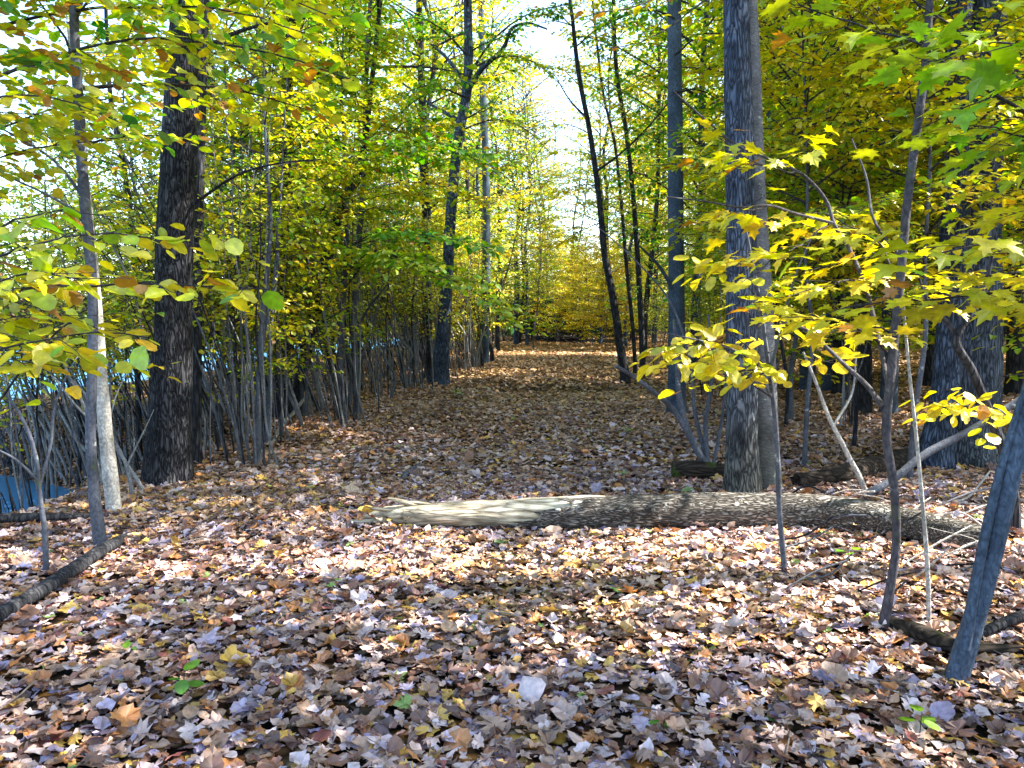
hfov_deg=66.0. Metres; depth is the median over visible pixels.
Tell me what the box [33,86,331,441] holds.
leaning shrub
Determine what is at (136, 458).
leaning shrub
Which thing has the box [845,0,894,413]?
forest tree
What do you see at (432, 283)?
leaning shrub
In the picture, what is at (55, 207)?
understory tree
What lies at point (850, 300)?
understory tree
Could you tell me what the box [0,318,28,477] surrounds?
thicket sapling
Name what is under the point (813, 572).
dead branch
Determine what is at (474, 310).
leaning shrub
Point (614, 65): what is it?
forest tree
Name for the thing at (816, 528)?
dead branch
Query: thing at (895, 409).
forest tree
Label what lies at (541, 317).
sapling
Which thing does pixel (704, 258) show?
understory tree
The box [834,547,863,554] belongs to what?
seedling
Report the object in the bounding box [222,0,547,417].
young tree
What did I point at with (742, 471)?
twin tree
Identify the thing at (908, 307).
leaning shrub
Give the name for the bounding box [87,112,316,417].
leaning shrub
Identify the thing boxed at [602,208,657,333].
understory tree
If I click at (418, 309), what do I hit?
leaning shrub
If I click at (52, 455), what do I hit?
leaning shrub
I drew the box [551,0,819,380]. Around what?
forest tree
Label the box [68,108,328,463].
leaning shrub
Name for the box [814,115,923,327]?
understory tree
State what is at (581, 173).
forest tree
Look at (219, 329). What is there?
leaning shrub
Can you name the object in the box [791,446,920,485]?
rotten log
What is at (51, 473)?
thicket sapling
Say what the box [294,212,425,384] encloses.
leaning shrub
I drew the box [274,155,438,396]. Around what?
leaning shrub
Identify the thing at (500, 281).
forest tree
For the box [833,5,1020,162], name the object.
forest tree
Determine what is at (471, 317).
leaning shrub
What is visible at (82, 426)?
leaning shrub
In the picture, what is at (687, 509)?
fallen log
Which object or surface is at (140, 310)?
thicket sapling
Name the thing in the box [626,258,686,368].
leaning shrub
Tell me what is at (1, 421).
thicket sapling
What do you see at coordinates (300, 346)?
thicket sapling
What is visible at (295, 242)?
understory tree
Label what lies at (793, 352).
understory tree
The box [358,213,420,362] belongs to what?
understory tree
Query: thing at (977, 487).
dead branch
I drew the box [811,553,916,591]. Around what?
dead branch
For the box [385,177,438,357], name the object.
understory tree
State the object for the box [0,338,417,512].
water
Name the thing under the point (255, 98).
understory tree
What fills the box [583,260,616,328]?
understory tree
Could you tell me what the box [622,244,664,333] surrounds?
understory tree
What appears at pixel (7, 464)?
thicket sapling
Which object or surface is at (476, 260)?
understory tree
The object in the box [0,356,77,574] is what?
young tree
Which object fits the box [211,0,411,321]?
forest tree
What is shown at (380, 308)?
leaning shrub
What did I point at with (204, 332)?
leaning shrub
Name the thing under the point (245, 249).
understory tree
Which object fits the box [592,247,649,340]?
understory tree
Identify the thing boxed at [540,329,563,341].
dead branch
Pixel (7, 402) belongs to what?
leaning shrub
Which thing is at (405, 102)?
forest tree
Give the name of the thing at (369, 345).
leaning shrub
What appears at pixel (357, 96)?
forest tree
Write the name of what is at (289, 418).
thicket sapling
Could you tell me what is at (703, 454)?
bare shrub
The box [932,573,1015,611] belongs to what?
dead branch
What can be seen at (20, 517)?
dead branch
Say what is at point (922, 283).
understory tree
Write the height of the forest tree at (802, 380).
14.132 m
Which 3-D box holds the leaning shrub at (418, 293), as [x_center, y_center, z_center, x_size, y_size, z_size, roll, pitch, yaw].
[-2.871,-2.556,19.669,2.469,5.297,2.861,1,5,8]
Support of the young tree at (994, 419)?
on the ground
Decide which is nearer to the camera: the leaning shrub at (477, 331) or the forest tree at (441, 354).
the forest tree at (441, 354)
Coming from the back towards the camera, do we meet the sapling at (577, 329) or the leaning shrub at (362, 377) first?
the sapling at (577, 329)
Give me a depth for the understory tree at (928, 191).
7.44 m
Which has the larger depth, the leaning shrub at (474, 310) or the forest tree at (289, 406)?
the leaning shrub at (474, 310)
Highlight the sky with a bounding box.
[0,0,912,298]
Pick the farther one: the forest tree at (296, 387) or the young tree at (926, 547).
the forest tree at (296, 387)
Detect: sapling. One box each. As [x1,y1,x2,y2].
[0,249,152,483]
[0,277,80,484]
[0,295,153,493]
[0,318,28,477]
[0,342,12,474]
[0,351,19,474]
[0,374,24,470]
[0,382,39,469]
[0,404,22,479]
[0,439,35,475]
[1,272,99,459]
[1,360,66,484]
[1,374,26,482]
[1,374,43,464]
[2,299,100,465]
[2,364,70,483]
[2,384,42,483]
[4,308,62,478]
[4,324,144,491]
[4,349,68,474]
[15,312,81,488]
[18,284,47,447]
[21,316,86,479]
[23,296,104,470]
[51,269,164,404]
[78,291,127,467]
[81,224,221,447]
[108,292,221,449]
[110,292,229,416]
[112,242,220,450]
[127,296,246,430]
[136,228,233,426]
[144,261,270,440]
[202,292,258,432]
[203,257,305,425]
[204,271,302,410]
[208,285,253,422]
[219,278,296,396]
[233,231,302,421]
[236,257,312,414]
[242,266,322,412]
[244,214,339,427]
[249,264,314,415]
[270,267,341,412]
[313,253,383,403]
[327,225,390,373]
[359,273,433,397]
[364,294,430,388]
[380,271,449,385]
[391,269,434,382]
[408,243,440,352]
[422,255,464,321]
[432,235,470,319]
[436,214,488,366]
[452,222,485,368]
[454,270,497,367]
[459,215,502,354]
[469,231,517,360]
[472,290,512,340]
[475,269,503,367]
[479,220,518,362]
[490,299,537,340]
[491,291,548,338]
[492,295,542,338]
[504,288,563,340]
[519,293,564,337]
[524,298,585,335]
[537,279,606,338]
[543,295,584,337]
[557,309,596,336]
[571,275,637,336]
[575,289,636,336]
[589,229,643,329]
[594,291,662,338]
[597,310,638,338]
[620,294,667,339]
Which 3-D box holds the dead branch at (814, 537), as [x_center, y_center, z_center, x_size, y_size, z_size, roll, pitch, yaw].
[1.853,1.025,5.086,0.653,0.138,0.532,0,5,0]
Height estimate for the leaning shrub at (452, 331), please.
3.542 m
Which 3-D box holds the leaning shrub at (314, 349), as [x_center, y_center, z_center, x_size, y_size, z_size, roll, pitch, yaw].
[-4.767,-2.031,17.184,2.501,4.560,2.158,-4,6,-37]
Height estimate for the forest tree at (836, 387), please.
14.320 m
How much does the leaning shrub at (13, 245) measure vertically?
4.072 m
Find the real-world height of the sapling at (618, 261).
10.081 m
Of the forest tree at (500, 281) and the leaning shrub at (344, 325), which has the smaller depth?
the leaning shrub at (344, 325)
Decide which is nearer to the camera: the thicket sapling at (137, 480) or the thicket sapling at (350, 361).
the thicket sapling at (137, 480)
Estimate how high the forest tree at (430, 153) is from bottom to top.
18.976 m
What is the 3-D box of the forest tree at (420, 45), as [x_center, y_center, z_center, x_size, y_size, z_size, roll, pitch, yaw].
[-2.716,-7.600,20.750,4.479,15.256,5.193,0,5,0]
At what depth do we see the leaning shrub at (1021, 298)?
12.26 m
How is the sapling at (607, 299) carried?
on the ground
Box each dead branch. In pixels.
[0,512,89,522]
[0,534,128,621]
[126,640,193,653]
[272,396,304,443]
[400,464,419,480]
[530,332,588,340]
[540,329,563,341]
[545,328,583,341]
[572,333,606,342]
[589,339,629,342]
[737,524,836,558]
[760,511,868,532]
[763,557,847,589]
[764,515,861,542]
[792,483,825,492]
[807,543,857,590]
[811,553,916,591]
[823,489,840,495]
[827,514,867,521]
[833,489,889,501]
[846,681,916,697]
[848,547,972,576]
[850,495,926,542]
[865,396,1018,495]
[890,615,1023,654]
[895,579,997,604]
[905,525,979,562]
[907,482,1023,505]
[928,527,977,555]
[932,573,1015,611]
[942,471,990,501]
[942,511,981,524]
[943,562,1022,571]
[944,503,984,521]
[955,548,1008,581]
[956,496,987,512]
[981,609,1023,639]
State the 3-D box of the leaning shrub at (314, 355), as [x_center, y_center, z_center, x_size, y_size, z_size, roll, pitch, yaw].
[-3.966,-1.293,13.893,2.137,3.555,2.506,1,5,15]
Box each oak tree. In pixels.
[140,0,323,486]
[192,0,208,463]
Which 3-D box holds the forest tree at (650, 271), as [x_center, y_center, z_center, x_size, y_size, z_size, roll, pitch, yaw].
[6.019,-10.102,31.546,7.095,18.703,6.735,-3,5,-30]
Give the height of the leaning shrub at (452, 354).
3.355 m
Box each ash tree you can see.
[916,0,972,470]
[919,0,1007,469]
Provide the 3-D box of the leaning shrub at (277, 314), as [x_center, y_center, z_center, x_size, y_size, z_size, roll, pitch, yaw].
[-3.490,-1.136,10.052,2.103,3.951,2.437,3,6,35]
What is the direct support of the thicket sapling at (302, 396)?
on the ground
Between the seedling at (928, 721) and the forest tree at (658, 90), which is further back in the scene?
the forest tree at (658, 90)
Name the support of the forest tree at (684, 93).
on the ground
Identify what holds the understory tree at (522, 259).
on the ground
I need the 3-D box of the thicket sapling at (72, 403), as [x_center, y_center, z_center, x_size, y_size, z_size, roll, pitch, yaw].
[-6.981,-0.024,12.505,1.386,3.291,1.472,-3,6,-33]
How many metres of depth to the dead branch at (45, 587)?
4.46 m
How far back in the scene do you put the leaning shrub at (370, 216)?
12.06 m
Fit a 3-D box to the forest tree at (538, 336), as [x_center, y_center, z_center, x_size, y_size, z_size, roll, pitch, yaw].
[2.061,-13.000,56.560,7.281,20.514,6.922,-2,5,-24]
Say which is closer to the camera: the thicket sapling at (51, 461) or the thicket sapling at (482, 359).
the thicket sapling at (51, 461)
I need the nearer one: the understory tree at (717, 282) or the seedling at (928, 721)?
the seedling at (928, 721)
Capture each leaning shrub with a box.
[0,97,272,462]
[0,98,58,508]
[0,100,288,454]
[0,137,149,506]
[0,144,146,488]
[0,151,219,459]
[0,159,48,513]
[0,178,142,475]
[0,203,153,475]
[0,209,127,457]
[0,209,154,474]
[0,228,60,374]
[0,237,84,441]
[0,273,33,512]
[1,138,246,409]
[1,160,225,416]
[4,237,84,462]
[6,210,153,470]
[7,179,203,413]
[12,111,222,411]
[30,168,209,370]
[30,178,245,423]
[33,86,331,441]
[36,23,361,465]
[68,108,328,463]
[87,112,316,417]
[90,176,261,402]
[91,123,277,412]
[103,202,264,422]
[117,143,355,442]
[203,241,293,411]
[205,46,432,420]
[206,126,365,426]
[208,166,351,403]
[210,147,405,413]
[224,207,336,405]
[247,209,351,390]
[251,250,336,386]
[272,189,406,387]
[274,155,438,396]
[291,169,434,392]
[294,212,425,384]
[295,208,404,378]
[296,201,361,387]
[296,219,376,377]
[300,243,368,389]
[305,188,402,383]
[310,177,462,381]
[313,228,388,376]
[315,176,463,389]
[320,174,454,386]
[328,199,465,388]
[340,272,401,381]
[350,219,442,374]
[353,178,441,378]
[366,216,442,371]
[367,287,401,369]
[370,280,439,377]
[387,264,435,370]
[388,242,466,348]
[392,243,463,341]
[405,216,507,371]
[405,263,471,377]
[409,244,469,346]
[416,250,482,365]
[418,234,481,358]
[420,314,457,370]
[432,253,496,364]
[434,253,486,362]
[434,271,474,367]
[450,294,464,362]
[452,264,497,367]
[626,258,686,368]
[645,270,690,366]
[656,247,725,396]
[685,256,725,356]
[704,294,725,349]
[776,278,819,388]
[780,126,915,426]
[815,200,907,375]
[901,222,1017,372]
[1005,244,1023,331]
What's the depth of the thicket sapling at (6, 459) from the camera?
13.64 m
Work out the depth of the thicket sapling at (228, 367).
11.64 m
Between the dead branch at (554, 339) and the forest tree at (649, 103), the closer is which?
the forest tree at (649, 103)
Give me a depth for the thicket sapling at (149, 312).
9.61 m
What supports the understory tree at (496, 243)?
on the ground
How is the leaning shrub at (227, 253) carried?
on the ground
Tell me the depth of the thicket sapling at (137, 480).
7.13 m
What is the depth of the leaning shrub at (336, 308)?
12.91 m
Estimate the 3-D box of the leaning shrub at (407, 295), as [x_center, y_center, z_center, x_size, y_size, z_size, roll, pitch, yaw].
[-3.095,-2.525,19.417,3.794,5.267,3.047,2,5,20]
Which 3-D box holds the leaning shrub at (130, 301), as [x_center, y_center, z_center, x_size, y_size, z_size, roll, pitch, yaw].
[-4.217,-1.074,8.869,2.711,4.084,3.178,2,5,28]
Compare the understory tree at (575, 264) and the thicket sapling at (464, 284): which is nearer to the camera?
the thicket sapling at (464, 284)
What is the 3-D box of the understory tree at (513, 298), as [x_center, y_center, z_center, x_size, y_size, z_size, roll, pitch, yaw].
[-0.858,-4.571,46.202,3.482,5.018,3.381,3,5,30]
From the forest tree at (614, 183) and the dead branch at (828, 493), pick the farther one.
the forest tree at (614, 183)
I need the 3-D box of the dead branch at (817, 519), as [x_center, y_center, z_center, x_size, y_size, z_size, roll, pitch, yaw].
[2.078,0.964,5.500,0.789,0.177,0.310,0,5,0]
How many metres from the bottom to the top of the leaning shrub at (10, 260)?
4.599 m
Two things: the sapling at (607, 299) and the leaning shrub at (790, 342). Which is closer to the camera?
the leaning shrub at (790, 342)
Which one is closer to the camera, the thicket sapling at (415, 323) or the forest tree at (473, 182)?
the thicket sapling at (415, 323)
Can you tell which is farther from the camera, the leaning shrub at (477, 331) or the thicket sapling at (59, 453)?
the leaning shrub at (477, 331)
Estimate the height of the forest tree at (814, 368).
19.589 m
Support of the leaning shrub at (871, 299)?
on the ground
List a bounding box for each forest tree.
[64,0,345,393]
[208,0,378,361]
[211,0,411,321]
[236,0,430,360]
[240,16,339,418]
[255,0,474,413]
[292,0,505,410]
[295,0,441,356]
[298,2,372,354]
[304,0,417,336]
[317,0,552,350]
[344,0,490,377]
[352,6,446,344]
[375,0,524,344]
[384,0,581,385]
[391,73,481,213]
[393,0,546,341]
[410,87,462,249]
[427,0,543,288]
[430,61,521,299]
[431,85,502,271]
[434,0,529,363]
[443,41,577,344]
[443,58,544,347]
[456,11,550,350]
[472,38,562,343]
[489,98,569,342]
[491,44,572,344]
[501,41,570,340]
[503,45,590,340]
[507,112,574,339]
[517,0,666,382]
[519,116,577,334]
[525,158,570,335]
[534,0,666,342]
[541,110,607,336]
[546,0,667,378]
[548,0,667,372]
[550,33,650,343]
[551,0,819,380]
[551,137,613,337]
[571,0,724,356]
[579,0,723,413]
[585,51,691,347]
[594,107,665,271]
[601,25,697,342]
[603,0,722,289]
[608,110,667,301]
[610,97,667,292]
[622,47,693,251]
[624,4,700,300]
[627,0,1018,332]
[635,4,841,207]
[645,0,723,339]
[658,17,810,389]
[661,1,788,195]
[682,6,723,244]
[683,0,917,381]
[683,24,828,266]
[685,0,1014,413]
[703,6,861,386]
[709,0,943,390]
[759,0,933,394]
[803,0,936,386]
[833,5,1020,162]
[840,1,922,348]
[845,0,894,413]
[1003,15,1023,394]
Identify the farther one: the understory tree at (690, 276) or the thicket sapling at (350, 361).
the understory tree at (690, 276)
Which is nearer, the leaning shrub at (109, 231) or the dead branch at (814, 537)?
the dead branch at (814, 537)
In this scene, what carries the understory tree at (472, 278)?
on the ground
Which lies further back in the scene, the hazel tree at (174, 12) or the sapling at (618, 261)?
the sapling at (618, 261)
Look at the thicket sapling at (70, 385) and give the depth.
12.59 m
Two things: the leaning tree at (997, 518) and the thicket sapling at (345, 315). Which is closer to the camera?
the leaning tree at (997, 518)
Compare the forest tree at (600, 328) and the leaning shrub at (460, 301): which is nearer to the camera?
the leaning shrub at (460, 301)
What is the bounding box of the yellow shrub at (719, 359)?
[629,203,868,573]
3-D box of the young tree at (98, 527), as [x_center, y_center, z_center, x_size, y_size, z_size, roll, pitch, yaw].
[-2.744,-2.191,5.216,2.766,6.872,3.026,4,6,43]
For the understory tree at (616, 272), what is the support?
on the ground
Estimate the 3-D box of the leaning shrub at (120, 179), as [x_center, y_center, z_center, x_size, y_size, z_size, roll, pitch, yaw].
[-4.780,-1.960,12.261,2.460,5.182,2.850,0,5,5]
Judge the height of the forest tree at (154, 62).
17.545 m
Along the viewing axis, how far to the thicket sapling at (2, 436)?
13.19 m
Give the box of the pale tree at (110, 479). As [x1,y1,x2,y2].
[1,0,211,510]
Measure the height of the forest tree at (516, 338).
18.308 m
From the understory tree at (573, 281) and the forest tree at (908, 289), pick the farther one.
the understory tree at (573, 281)
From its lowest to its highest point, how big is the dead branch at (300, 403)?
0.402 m
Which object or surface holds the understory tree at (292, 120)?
on the ground
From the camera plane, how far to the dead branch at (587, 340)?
51.62 m
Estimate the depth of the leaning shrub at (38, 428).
8.55 m
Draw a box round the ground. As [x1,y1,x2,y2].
[0,288,1023,767]
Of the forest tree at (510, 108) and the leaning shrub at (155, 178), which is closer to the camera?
the leaning shrub at (155, 178)
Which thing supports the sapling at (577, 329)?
on the ground
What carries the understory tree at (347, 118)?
on the ground
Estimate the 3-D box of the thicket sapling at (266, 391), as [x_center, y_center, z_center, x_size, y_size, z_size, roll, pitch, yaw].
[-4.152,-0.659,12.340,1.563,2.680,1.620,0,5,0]
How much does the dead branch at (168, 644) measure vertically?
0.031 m
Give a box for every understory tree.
[0,111,120,393]
[4,0,253,353]
[4,165,153,346]
[105,0,376,439]
[108,0,393,435]
[202,169,273,359]
[204,0,425,418]
[205,39,385,361]
[241,157,348,368]
[253,110,415,345]
[298,133,418,376]
[341,92,485,366]
[350,160,437,347]
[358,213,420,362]
[372,173,442,358]
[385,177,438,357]
[399,190,460,343]
[409,207,476,326]
[419,189,496,359]
[433,217,513,341]
[453,190,519,351]
[464,207,517,334]
[474,263,521,344]
[490,235,521,342]
[490,240,541,331]
[503,178,580,348]
[517,232,570,344]
[520,219,594,341]
[532,236,594,340]
[534,257,561,333]
[547,253,584,325]
[555,234,623,345]
[555,260,598,340]
[560,246,601,338]
[561,245,617,342]
[563,226,637,348]
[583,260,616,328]
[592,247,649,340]
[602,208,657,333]
[605,237,644,333]
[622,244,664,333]
[630,7,906,426]
[633,198,687,344]
[637,0,1023,464]
[653,233,712,337]
[659,175,784,349]
[661,0,820,341]
[663,184,801,349]
[683,0,1018,445]
[684,0,942,418]
[684,112,788,328]
[684,141,725,347]
[715,0,942,399]
[757,0,1023,478]
[779,0,1023,382]
[779,182,828,353]
[783,93,875,329]
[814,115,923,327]
[824,14,1023,285]
[852,89,1006,342]
[875,23,1023,339]
[878,52,1004,323]
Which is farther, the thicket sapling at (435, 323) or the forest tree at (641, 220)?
the forest tree at (641, 220)
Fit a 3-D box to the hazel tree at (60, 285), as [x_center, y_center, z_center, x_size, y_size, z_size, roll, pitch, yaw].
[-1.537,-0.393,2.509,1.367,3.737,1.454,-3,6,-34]
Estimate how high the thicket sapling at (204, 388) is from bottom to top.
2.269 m
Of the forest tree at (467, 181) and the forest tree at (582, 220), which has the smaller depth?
the forest tree at (467, 181)
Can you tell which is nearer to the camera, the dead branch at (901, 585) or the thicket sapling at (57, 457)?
the dead branch at (901, 585)
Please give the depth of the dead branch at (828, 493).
6.19 m
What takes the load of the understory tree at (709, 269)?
on the ground
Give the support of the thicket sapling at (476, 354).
on the ground
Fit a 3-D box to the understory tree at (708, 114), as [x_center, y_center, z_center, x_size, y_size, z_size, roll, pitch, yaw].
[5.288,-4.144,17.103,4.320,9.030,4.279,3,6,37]
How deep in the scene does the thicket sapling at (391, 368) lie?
15.33 m
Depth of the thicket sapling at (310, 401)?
12.50 m
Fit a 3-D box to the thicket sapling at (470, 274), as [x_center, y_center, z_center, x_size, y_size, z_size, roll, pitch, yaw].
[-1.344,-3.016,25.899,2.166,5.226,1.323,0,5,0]
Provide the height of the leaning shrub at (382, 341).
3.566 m
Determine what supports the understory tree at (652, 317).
on the ground
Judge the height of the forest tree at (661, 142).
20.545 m
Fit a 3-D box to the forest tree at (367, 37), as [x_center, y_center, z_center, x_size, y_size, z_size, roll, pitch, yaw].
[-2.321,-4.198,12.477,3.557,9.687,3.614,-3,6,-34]
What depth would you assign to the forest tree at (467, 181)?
36.21 m
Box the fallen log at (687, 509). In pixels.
[351,492,981,549]
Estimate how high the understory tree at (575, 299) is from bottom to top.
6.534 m
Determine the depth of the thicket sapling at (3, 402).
13.02 m
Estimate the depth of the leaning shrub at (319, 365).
17.67 m
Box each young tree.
[0,0,345,545]
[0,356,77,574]
[50,9,159,461]
[112,0,366,463]
[205,54,366,445]
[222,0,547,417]
[899,240,1021,528]
[902,281,973,622]
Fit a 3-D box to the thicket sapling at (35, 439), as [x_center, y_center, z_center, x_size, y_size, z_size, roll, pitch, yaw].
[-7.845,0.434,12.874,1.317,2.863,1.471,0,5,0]
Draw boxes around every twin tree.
[566,0,763,492]
[749,0,782,491]
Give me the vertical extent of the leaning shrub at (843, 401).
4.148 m
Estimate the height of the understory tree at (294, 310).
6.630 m
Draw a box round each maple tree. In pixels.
[666,0,935,633]
[758,0,1023,351]
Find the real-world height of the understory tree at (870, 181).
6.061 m
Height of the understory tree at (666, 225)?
6.038 m
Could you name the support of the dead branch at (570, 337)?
on the ground
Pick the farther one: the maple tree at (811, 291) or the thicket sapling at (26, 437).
the thicket sapling at (26, 437)
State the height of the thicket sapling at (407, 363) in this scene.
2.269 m
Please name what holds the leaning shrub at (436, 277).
on the ground
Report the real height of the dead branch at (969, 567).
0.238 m
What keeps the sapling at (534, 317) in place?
on the ground
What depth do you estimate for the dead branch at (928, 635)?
3.74 m
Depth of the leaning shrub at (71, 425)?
8.76 m
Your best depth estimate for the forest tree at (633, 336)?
22.19 m
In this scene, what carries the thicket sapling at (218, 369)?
on the ground
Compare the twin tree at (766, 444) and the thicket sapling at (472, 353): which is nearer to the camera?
the twin tree at (766, 444)
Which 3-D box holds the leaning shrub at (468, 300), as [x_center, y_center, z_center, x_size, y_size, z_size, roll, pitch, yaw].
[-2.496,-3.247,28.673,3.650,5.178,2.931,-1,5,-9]
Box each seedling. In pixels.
[122,640,137,649]
[168,659,204,693]
[648,718,668,732]
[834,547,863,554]
[898,704,940,732]
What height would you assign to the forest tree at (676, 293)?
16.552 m
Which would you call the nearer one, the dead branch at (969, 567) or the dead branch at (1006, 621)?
the dead branch at (1006, 621)
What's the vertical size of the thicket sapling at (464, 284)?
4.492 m
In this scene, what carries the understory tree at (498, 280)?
on the ground
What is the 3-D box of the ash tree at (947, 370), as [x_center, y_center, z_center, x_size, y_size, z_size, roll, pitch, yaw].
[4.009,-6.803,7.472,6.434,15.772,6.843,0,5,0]
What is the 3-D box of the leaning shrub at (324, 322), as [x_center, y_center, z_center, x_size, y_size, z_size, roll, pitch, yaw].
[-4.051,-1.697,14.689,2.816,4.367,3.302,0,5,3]
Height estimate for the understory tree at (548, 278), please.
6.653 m
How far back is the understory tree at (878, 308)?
16.91 m
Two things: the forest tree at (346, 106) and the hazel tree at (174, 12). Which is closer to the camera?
the hazel tree at (174, 12)
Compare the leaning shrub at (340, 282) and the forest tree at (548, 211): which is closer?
the leaning shrub at (340, 282)
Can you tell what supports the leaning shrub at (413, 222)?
on the ground
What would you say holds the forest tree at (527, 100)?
on the ground
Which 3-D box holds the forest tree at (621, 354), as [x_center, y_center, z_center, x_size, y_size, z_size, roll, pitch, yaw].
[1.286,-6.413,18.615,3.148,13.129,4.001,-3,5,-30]
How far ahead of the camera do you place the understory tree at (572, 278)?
53.88 m
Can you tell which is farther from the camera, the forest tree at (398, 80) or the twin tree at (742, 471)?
the forest tree at (398, 80)
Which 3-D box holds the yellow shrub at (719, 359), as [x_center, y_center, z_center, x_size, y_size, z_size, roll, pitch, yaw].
[1.409,0.135,4.530,1.566,2.369,1.010,-3,6,-35]
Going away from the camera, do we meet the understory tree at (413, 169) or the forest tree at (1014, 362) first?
the forest tree at (1014, 362)
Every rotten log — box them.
[671,460,724,480]
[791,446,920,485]
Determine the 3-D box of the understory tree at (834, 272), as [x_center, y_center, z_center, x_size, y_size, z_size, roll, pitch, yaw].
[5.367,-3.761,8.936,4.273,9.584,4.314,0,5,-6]
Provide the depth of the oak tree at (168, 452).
7.44 m
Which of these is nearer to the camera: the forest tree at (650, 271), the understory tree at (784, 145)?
the understory tree at (784, 145)
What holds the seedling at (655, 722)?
on the ground
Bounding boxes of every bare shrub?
[592,222,725,462]
[802,352,866,489]
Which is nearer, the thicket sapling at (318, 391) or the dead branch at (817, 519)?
the dead branch at (817, 519)
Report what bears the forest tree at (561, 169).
on the ground
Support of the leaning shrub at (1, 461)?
on the ground
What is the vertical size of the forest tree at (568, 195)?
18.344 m
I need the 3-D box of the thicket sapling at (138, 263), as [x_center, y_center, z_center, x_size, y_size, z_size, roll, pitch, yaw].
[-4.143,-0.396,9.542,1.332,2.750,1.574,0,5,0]
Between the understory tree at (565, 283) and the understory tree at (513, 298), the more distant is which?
the understory tree at (565, 283)
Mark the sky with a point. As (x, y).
(542, 37)
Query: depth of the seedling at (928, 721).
2.99 m
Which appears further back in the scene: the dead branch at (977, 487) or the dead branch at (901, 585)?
the dead branch at (977, 487)
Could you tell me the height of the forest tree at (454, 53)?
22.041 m
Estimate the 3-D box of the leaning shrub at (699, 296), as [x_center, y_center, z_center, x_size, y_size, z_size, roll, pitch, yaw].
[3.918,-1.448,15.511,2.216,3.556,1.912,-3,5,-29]
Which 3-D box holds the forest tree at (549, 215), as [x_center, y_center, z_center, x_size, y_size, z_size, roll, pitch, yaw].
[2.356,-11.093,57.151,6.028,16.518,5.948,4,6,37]
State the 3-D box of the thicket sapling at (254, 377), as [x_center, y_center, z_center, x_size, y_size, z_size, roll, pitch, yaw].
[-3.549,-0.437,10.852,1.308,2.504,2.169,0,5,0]
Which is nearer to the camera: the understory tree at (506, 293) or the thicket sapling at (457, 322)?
the thicket sapling at (457, 322)
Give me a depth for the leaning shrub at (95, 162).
12.27 m
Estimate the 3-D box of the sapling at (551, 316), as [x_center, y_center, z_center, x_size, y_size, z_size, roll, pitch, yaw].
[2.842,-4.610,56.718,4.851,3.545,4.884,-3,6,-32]
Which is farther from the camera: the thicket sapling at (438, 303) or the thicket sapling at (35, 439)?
the thicket sapling at (438, 303)
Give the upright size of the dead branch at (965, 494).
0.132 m
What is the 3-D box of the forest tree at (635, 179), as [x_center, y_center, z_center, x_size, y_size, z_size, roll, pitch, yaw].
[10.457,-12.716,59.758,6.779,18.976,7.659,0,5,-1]
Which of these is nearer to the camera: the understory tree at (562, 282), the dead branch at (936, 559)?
the dead branch at (936, 559)
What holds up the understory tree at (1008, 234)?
on the ground
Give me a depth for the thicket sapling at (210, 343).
11.29 m
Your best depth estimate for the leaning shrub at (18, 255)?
12.33 m
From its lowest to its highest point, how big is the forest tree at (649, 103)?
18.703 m
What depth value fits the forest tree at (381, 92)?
42.50 m
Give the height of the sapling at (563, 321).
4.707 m
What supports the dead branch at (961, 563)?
on the ground
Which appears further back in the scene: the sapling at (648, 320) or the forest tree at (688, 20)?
the sapling at (648, 320)
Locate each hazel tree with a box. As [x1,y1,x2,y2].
[0,0,391,226]
[0,207,284,414]
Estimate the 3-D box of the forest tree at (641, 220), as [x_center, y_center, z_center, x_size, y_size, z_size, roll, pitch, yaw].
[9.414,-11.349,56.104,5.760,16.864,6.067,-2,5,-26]
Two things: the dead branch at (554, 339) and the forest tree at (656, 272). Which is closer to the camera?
the forest tree at (656, 272)
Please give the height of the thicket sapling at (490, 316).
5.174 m
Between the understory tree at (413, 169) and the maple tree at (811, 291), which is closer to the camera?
the maple tree at (811, 291)
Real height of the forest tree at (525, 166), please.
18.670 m
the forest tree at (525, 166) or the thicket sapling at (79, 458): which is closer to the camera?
the thicket sapling at (79, 458)
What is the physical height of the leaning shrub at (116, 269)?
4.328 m
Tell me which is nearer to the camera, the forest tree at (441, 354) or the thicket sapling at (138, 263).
the thicket sapling at (138, 263)
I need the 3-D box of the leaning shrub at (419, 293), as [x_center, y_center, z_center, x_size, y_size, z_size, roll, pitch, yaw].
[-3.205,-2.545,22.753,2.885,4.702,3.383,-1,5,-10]
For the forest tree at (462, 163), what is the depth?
51.26 m
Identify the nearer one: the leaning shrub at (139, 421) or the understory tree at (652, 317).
the leaning shrub at (139, 421)
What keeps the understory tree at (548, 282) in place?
on the ground
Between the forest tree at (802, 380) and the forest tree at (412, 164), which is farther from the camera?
the forest tree at (412, 164)
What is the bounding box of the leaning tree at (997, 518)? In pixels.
[945,382,1023,683]
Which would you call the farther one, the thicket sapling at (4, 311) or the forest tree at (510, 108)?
the forest tree at (510, 108)
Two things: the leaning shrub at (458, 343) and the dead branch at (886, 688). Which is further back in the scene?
the leaning shrub at (458, 343)
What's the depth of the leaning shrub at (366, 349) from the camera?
21.66 m
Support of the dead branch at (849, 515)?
on the fallen log at (687, 509)
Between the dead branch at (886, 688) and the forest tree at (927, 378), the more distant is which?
the forest tree at (927, 378)
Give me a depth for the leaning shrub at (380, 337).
20.56 m
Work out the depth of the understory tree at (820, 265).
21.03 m

